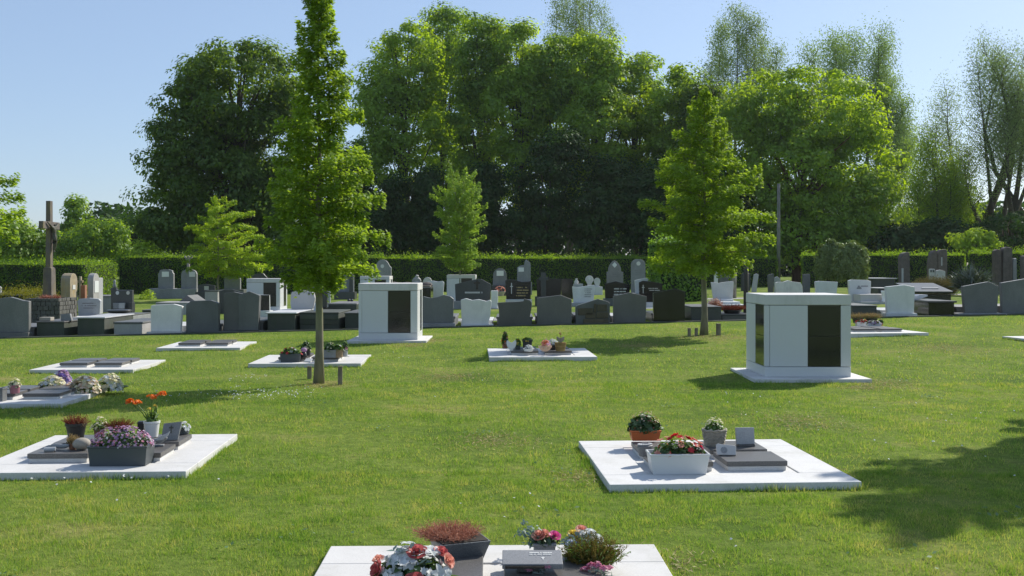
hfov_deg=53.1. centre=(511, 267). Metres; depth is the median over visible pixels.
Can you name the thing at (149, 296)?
weed clump
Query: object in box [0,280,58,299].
hedge
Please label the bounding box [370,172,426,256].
understory tree
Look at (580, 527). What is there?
flower bouquet
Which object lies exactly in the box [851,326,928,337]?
urn grave
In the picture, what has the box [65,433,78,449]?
flower pot
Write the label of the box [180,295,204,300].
tomb
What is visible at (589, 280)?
gravestone
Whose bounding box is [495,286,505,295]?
flower pot
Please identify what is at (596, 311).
gravestone
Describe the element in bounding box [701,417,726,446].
flower pot
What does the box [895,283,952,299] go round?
tomb
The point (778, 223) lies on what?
utility pole
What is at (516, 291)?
gravestone
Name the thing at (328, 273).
hornbeam tree
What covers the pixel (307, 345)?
flower pot
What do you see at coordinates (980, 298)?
gravestone
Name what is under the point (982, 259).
hedge
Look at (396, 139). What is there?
woodland tree
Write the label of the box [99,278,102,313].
gravestone
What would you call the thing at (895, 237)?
bush
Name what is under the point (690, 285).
ivy column
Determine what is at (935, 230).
bush
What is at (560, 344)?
basket
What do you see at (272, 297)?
door
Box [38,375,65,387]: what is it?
flower bouquet
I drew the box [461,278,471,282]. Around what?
door
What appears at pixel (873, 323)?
flower planter
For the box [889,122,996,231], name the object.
ash tree
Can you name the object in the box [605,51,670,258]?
woodland tree
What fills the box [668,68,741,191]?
woodland tree
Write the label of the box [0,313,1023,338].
kerb
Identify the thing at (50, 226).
calvary cross
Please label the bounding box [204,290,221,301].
tomb
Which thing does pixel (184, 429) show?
flower pot
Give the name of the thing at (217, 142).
sycamore tree
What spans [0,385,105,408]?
urn grave
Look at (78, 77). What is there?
sky
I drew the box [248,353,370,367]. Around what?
urn grave
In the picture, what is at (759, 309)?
door
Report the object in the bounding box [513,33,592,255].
woodland tree
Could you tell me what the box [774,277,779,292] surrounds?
gravestone
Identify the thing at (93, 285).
gravestone
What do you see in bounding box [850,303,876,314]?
tomb
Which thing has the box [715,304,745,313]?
heather bowl
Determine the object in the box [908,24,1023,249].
poplar tree
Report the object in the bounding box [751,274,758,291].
gravestone
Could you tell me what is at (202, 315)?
gravestone
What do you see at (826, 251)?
evergreen shrub
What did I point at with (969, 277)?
yucca plant
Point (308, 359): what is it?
marble plaque
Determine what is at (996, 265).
gravestone
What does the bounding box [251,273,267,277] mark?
gravestone
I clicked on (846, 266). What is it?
evergreen shrub
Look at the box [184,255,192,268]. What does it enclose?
cross
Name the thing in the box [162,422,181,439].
sloped plaque
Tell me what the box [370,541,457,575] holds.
rose bouquet
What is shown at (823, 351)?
door
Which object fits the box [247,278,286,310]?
urn column
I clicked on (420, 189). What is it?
understory tree
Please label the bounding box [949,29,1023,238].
poplar tree
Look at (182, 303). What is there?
tomb
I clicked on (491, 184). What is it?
understory tree
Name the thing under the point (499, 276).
gravestone
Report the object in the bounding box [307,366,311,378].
tree stake
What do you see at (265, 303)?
gravestone
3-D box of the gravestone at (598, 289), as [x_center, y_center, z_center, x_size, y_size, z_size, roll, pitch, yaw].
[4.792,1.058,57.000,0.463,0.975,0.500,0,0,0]
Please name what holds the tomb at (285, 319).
on the ground at (340, 425)
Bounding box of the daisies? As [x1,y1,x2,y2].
[31,347,1015,546]
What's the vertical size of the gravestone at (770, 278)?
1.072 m
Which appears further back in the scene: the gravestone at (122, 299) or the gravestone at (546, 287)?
the gravestone at (546, 287)
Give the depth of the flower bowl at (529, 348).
18.48 m
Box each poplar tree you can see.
[540,0,621,257]
[692,0,796,256]
[788,6,926,214]
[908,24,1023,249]
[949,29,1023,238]
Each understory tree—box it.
[325,135,390,254]
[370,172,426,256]
[401,164,449,256]
[438,159,512,255]
[497,123,592,258]
[555,150,639,256]
[611,153,680,256]
[656,169,757,251]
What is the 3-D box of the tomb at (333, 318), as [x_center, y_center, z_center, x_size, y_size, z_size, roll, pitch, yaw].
[-5.100,1.314,28.059,1.049,0.731,2.030,0,0,0]
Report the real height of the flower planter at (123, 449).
0.320 m
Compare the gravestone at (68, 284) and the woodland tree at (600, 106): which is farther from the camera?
the woodland tree at (600, 106)
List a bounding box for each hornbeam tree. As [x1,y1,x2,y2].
[0,172,27,254]
[182,195,283,289]
[252,0,392,383]
[428,163,487,282]
[637,86,777,334]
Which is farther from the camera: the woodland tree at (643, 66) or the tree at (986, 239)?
the woodland tree at (643, 66)
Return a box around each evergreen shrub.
[813,238,845,281]
[832,240,870,287]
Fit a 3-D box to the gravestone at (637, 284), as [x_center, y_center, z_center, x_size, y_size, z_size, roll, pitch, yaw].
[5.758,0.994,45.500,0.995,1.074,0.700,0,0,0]
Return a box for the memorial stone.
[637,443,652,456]
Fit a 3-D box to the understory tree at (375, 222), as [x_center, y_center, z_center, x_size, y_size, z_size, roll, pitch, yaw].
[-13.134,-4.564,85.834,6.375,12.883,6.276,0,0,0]
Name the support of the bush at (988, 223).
on the ground at (340, 425)
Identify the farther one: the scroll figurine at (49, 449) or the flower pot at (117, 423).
the flower pot at (117, 423)
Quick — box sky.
[0,0,1023,260]
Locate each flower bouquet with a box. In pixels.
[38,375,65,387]
[54,369,72,383]
[68,375,101,393]
[98,373,127,391]
[538,339,551,350]
[559,524,603,547]
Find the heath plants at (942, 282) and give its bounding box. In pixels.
[912,275,957,294]
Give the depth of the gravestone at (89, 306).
34.73 m
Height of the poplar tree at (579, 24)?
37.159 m
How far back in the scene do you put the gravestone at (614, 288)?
40.92 m
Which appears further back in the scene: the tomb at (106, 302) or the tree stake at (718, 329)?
the tomb at (106, 302)
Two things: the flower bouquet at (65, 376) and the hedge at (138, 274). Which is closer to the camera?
the flower bouquet at (65, 376)
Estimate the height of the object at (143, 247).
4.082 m
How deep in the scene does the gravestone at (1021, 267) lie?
53.95 m
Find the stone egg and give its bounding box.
[72,438,90,449]
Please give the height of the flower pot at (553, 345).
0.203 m
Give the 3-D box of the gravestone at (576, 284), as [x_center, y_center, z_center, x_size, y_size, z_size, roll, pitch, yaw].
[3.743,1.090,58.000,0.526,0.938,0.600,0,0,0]
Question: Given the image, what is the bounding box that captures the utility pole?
[777,184,779,277]
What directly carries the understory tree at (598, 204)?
on the ground at (340, 425)
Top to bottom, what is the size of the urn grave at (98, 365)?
0.252 m
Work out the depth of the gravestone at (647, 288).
38.42 m
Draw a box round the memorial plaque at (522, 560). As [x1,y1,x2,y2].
[502,550,562,571]
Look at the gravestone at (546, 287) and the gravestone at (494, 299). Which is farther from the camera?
the gravestone at (546, 287)
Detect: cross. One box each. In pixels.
[39,201,59,297]
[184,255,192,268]
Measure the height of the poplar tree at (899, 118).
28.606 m
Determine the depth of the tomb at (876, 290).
44.31 m
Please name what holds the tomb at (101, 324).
on the ground at (340, 425)
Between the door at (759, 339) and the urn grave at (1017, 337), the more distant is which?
the urn grave at (1017, 337)
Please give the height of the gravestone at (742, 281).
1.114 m
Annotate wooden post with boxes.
[732,272,736,297]
[743,263,747,312]
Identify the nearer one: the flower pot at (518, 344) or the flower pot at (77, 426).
the flower pot at (77, 426)
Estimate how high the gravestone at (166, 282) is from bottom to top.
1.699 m
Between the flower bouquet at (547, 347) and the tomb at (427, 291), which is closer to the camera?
the flower bouquet at (547, 347)
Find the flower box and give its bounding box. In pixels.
[514,519,560,549]
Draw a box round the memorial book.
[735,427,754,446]
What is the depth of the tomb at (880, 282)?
55.00 m
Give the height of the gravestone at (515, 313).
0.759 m
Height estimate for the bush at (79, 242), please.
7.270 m
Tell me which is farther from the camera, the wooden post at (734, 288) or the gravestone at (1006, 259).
the gravestone at (1006, 259)
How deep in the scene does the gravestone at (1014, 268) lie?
54.80 m
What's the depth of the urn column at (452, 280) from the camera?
46.00 m
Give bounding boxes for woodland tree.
[342,16,454,253]
[414,0,483,256]
[437,10,514,208]
[471,16,556,256]
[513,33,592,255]
[548,28,639,251]
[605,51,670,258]
[628,62,703,173]
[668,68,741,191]
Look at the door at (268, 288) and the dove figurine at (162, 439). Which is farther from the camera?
the door at (268, 288)
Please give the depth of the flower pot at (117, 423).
9.32 m
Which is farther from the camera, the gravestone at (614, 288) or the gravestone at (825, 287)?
the gravestone at (614, 288)
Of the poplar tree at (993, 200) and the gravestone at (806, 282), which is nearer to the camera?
the gravestone at (806, 282)
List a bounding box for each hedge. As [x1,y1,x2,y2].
[0,247,118,295]
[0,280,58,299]
[117,246,384,293]
[384,248,778,290]
[799,244,966,286]
[968,241,1023,282]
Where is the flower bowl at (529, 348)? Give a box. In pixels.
[523,345,533,351]
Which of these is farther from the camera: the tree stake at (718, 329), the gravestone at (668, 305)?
the gravestone at (668, 305)
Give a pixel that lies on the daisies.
(435, 396)
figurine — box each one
[44,447,55,451]
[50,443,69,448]
[149,431,169,446]
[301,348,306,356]
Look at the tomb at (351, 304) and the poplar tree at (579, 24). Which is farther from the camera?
the poplar tree at (579, 24)
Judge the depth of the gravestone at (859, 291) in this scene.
39.90 m
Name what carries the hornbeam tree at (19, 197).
on the ground at (340, 425)
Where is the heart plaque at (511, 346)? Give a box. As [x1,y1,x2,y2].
[506,340,515,350]
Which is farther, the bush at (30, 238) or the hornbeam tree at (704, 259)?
the bush at (30, 238)
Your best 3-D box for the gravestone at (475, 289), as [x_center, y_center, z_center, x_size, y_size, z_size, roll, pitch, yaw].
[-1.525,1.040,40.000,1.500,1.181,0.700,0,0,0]
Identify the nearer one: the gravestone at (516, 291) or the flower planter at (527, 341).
the flower planter at (527, 341)
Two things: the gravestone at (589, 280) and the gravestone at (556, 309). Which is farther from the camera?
the gravestone at (589, 280)
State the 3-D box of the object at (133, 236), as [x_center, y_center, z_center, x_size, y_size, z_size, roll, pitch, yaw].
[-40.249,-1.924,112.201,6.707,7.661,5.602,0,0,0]
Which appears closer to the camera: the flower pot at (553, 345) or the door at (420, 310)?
the flower pot at (553, 345)
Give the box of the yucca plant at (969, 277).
[945,261,997,293]
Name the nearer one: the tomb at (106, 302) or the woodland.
the tomb at (106, 302)
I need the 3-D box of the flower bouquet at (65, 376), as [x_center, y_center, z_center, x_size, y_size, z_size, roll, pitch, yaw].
[-6.282,1.544,14.378,0.282,0.249,0.489,0,0,0]
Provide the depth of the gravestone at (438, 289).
53.92 m
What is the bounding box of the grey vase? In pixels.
[0,387,7,401]
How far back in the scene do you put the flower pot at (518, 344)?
18.93 m
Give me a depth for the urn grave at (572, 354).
18.66 m
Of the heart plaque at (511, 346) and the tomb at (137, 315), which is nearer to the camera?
the heart plaque at (511, 346)
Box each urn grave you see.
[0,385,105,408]
[0,434,236,479]
[29,358,164,373]
[156,340,256,350]
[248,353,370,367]
[314,544,671,575]
[487,346,596,361]
[579,439,860,491]
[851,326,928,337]
[1002,336,1023,340]
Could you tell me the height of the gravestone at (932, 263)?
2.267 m
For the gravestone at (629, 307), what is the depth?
28.41 m
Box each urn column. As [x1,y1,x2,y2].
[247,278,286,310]
[347,283,432,343]
[360,276,392,282]
[447,275,476,300]
[730,293,871,382]
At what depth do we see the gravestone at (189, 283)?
58.89 m
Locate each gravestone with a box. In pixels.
[0,297,36,336]
[61,273,76,312]
[72,298,101,317]
[77,276,83,298]
[81,285,86,298]
[88,273,98,298]
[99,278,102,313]
[111,280,134,311]
[146,304,185,333]
[149,269,176,298]
[172,269,197,298]
[185,300,223,332]
[195,284,214,298]
[219,277,246,292]
[219,290,244,313]
[219,291,267,331]
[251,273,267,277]
[258,294,272,316]
[307,289,328,308]
[327,291,330,306]
[334,274,356,299]
[374,260,391,275]
[422,295,458,326]
[423,277,431,281]
[427,281,443,296]
[454,279,490,308]
[460,298,493,325]
[491,268,506,295]
[491,290,498,308]
[496,299,532,324]
[505,279,531,301]
[517,260,531,294]
[534,295,572,323]
[535,273,560,305]
[561,279,572,298]
[572,285,594,305]
[572,299,609,322]
[573,278,582,286]
[585,276,593,285]
[594,278,602,294]
[603,281,629,305]
[607,261,622,282]
[610,292,646,322]
[631,259,644,292]
[634,278,648,293]
[639,281,662,308]
[646,289,684,321]
[707,281,742,306]
[719,274,731,282]
[741,273,749,290]
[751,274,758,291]
[767,274,773,291]
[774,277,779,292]
[775,280,802,292]
[802,274,809,292]
[814,281,837,293]
[847,280,884,303]
[877,285,916,315]
[898,252,909,282]
[927,251,937,277]
[929,269,934,278]
[935,270,944,278]
[937,249,946,278]
[954,282,1006,314]
[992,249,1001,289]
[997,279,1023,313]
[1000,247,1011,281]
[1012,258,1016,280]
[1020,256,1023,278]
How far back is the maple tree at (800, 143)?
81.96 m
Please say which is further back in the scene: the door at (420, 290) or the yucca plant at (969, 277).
the yucca plant at (969, 277)
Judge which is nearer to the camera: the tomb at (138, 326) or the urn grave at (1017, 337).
the urn grave at (1017, 337)
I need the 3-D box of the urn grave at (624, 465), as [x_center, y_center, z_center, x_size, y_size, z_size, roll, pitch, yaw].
[1.654,1.694,8.763,1.944,0.252,1.950,0,0,-3]
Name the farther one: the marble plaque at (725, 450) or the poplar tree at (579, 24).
the poplar tree at (579, 24)
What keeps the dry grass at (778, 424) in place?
on the ground at (340, 425)
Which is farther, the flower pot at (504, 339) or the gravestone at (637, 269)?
the gravestone at (637, 269)
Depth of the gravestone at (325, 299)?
36.92 m
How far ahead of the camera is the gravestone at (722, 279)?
59.90 m
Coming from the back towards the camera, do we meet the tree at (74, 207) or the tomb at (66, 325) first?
the tree at (74, 207)
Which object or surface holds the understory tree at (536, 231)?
on the ground at (340, 425)
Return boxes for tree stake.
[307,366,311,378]
[338,366,341,384]
[716,323,720,335]
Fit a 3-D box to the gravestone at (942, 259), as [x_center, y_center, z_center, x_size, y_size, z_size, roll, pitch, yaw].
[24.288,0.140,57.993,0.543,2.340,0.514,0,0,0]
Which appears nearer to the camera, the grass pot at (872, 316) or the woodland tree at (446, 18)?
the grass pot at (872, 316)
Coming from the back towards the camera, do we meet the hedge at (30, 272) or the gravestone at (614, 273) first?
the hedge at (30, 272)
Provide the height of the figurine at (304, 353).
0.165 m
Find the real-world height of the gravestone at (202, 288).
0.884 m
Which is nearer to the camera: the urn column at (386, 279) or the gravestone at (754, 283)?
the urn column at (386, 279)
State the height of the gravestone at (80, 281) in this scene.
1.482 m
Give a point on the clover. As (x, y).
(914, 544)
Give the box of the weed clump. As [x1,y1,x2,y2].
[139,289,156,299]
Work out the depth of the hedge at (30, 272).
62.08 m
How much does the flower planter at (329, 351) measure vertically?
0.287 m
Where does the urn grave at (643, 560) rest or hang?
on the ground at (340, 425)
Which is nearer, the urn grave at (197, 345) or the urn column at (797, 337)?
the urn column at (797, 337)
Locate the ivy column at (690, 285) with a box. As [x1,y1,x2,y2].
[646,217,708,301]
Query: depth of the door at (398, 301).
22.41 m
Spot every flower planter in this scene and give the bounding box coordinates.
[87,425,155,465]
[279,346,301,361]
[323,341,335,357]
[522,337,532,347]
[627,411,663,440]
[645,433,710,474]
[708,296,722,305]
[855,319,867,326]
[866,320,881,325]
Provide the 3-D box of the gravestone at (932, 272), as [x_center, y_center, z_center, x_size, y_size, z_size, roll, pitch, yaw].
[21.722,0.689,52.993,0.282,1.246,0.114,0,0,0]
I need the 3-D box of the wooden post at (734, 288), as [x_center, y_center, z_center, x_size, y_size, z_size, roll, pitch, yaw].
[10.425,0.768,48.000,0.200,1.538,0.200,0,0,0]
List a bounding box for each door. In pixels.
[263,283,275,294]
[270,295,275,305]
[388,291,410,311]
[388,312,410,332]
[420,290,421,309]
[420,310,421,330]
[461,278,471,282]
[755,304,763,334]
[755,334,763,365]
[807,305,839,335]
[808,336,839,366]
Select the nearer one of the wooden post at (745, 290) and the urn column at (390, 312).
the urn column at (390, 312)
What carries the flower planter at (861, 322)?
on the urn grave at (865, 331)
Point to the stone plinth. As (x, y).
(55, 308)
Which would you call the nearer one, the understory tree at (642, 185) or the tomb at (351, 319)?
the tomb at (351, 319)
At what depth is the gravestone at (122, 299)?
35.92 m
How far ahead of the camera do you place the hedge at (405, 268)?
70.69 m
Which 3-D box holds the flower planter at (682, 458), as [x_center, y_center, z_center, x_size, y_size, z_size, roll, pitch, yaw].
[1.326,1.477,8.197,0.483,0.324,0.241,0,0,-1]
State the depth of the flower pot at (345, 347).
17.73 m
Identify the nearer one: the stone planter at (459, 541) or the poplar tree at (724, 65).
the stone planter at (459, 541)
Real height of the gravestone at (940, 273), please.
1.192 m
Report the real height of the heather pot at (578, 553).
0.245 m
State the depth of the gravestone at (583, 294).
40.94 m
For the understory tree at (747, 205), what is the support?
on the ground at (340, 425)
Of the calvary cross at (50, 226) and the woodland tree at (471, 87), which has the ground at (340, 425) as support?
the woodland tree at (471, 87)
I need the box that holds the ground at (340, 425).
[0,269,1023,575]
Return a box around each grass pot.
[851,313,867,322]
[863,312,881,320]
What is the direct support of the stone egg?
on the urn grave at (183, 455)
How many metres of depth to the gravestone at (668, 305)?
28.59 m
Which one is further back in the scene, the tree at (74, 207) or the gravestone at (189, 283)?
the tree at (74, 207)
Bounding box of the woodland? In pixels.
[0,187,1023,276]
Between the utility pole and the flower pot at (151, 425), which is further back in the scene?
the utility pole
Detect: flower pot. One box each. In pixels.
[8,379,21,393]
[61,413,91,438]
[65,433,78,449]
[90,416,107,438]
[99,416,135,435]
[125,391,166,437]
[179,421,190,434]
[300,341,311,355]
[334,344,343,357]
[342,341,348,356]
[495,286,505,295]
[501,331,508,348]
[515,338,520,349]
[549,339,557,349]
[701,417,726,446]
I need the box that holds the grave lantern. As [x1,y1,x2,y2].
[137,421,144,433]
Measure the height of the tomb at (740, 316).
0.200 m
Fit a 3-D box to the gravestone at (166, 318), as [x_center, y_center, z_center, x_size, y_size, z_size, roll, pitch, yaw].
[-8.892,1.335,27.372,0.906,0.792,2.404,0,0,0]
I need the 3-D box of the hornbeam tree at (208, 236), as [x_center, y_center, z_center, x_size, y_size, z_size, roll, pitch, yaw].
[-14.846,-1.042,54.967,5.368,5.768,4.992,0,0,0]
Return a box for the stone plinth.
[26,297,76,322]
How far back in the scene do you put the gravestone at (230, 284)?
56.89 m
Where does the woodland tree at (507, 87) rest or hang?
on the ground at (340, 425)
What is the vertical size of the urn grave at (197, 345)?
0.252 m
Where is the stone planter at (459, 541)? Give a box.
[405,517,490,557]
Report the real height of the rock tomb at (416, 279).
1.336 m
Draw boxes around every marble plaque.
[304,358,312,361]
[716,444,735,455]
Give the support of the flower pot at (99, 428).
on the urn grave at (183, 455)
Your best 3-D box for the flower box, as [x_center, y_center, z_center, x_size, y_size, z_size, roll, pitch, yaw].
[0.147,1.540,5.833,0.258,0.199,0.165,0,0,-15]
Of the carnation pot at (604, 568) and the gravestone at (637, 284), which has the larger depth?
the gravestone at (637, 284)
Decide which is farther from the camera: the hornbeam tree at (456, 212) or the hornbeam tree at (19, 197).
the hornbeam tree at (456, 212)
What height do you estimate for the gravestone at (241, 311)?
1.087 m
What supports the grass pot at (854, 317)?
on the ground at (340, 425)
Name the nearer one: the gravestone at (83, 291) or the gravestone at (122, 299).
the gravestone at (122, 299)
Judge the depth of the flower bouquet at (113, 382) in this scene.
13.64 m
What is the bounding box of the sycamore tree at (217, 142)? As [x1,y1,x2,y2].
[119,35,330,254]
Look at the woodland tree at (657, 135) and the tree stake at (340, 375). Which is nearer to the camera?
the tree stake at (340, 375)
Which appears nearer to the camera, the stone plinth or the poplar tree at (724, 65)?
the stone plinth
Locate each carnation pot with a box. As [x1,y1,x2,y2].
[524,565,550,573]
[580,561,613,575]
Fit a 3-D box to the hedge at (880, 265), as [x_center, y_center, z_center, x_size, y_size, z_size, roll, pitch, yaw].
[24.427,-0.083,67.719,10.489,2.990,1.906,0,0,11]
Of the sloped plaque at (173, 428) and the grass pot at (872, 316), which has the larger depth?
the grass pot at (872, 316)
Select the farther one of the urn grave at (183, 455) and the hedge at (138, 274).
the hedge at (138, 274)
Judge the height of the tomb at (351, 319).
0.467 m
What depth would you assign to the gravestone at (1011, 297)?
30.20 m
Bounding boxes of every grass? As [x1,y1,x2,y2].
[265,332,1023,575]
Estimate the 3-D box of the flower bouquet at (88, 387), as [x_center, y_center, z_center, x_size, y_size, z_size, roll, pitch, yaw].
[-5.620,1.538,13.493,0.428,0.264,0.436,0,0,-17]
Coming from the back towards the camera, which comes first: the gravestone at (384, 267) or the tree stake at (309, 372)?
the gravestone at (384, 267)
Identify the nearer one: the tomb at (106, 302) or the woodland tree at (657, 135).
the tomb at (106, 302)
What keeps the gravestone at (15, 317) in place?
on the ground at (340, 425)
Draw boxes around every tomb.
[36,314,77,335]
[76,314,133,334]
[77,295,110,312]
[94,309,150,318]
[113,318,150,333]
[156,301,189,314]
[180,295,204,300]
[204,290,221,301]
[265,290,315,330]
[299,303,350,329]
[328,299,358,310]
[344,310,358,328]
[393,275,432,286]
[422,287,432,297]
[685,304,721,320]
[721,311,745,319]
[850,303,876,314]
[868,278,896,286]
[870,287,883,293]
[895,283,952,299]
[914,294,956,315]
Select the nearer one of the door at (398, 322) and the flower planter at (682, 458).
the flower planter at (682, 458)
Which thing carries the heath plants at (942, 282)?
on the ground at (340, 425)
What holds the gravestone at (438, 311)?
on the ground at (340, 425)
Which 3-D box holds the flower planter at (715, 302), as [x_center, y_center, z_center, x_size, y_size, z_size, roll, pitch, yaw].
[7.171,1.262,36.008,0.665,0.508,0.659,0,0,0]
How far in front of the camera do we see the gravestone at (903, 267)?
56.75 m
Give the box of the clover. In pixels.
[0,349,1022,575]
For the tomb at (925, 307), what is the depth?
29.92 m
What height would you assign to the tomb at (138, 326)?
0.354 m
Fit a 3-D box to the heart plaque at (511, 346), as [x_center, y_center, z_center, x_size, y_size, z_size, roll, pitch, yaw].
[-0.012,1.425,18.752,0.181,0.185,0.093,0,0,0]
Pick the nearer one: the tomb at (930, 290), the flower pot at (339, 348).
the flower pot at (339, 348)
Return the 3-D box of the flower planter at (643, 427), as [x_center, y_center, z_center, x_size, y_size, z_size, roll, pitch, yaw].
[1.217,1.435,9.310,0.356,0.265,0.221,0,0,-2]
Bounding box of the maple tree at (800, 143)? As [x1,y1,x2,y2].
[705,63,923,281]
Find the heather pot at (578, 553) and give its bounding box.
[555,529,630,573]
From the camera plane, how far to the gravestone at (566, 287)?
49.91 m
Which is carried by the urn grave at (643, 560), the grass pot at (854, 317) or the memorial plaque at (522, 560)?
the memorial plaque at (522, 560)
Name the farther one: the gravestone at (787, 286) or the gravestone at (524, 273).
the gravestone at (524, 273)
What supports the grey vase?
on the urn grave at (35, 395)
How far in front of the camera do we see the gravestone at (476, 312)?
27.71 m
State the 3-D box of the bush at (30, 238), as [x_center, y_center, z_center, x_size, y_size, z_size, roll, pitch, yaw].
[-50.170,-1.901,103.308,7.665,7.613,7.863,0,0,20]
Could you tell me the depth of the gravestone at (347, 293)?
54.83 m
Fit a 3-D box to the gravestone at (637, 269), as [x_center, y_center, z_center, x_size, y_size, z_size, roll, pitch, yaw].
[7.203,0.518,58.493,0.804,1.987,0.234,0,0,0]
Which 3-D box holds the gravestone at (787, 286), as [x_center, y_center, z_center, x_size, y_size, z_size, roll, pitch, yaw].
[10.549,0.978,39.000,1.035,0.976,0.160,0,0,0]
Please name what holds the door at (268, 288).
in the urn column at (270, 287)
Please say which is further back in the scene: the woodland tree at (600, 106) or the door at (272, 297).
the woodland tree at (600, 106)
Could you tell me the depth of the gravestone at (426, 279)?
56.90 m
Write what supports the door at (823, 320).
in the urn column at (797, 337)
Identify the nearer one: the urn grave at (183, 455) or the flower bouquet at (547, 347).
the urn grave at (183, 455)
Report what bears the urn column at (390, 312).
on the ground at (340, 425)
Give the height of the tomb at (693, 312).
0.436 m
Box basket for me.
[555,332,565,350]
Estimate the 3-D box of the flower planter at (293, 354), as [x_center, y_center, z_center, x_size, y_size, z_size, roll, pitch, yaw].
[-3.802,1.482,17.590,0.429,0.275,0.210,0,0,0]
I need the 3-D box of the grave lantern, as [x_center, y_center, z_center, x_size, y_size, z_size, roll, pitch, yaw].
[-3.494,1.507,9.652,0.070,0.120,0.069,0,0,-6]
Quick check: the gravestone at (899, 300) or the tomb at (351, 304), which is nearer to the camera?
the gravestone at (899, 300)
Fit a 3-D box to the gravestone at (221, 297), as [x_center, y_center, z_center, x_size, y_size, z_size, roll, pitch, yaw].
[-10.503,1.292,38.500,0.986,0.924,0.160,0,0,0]
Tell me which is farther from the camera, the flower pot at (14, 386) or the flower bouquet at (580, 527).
the flower pot at (14, 386)
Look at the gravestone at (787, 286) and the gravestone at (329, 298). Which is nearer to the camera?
the gravestone at (787, 286)

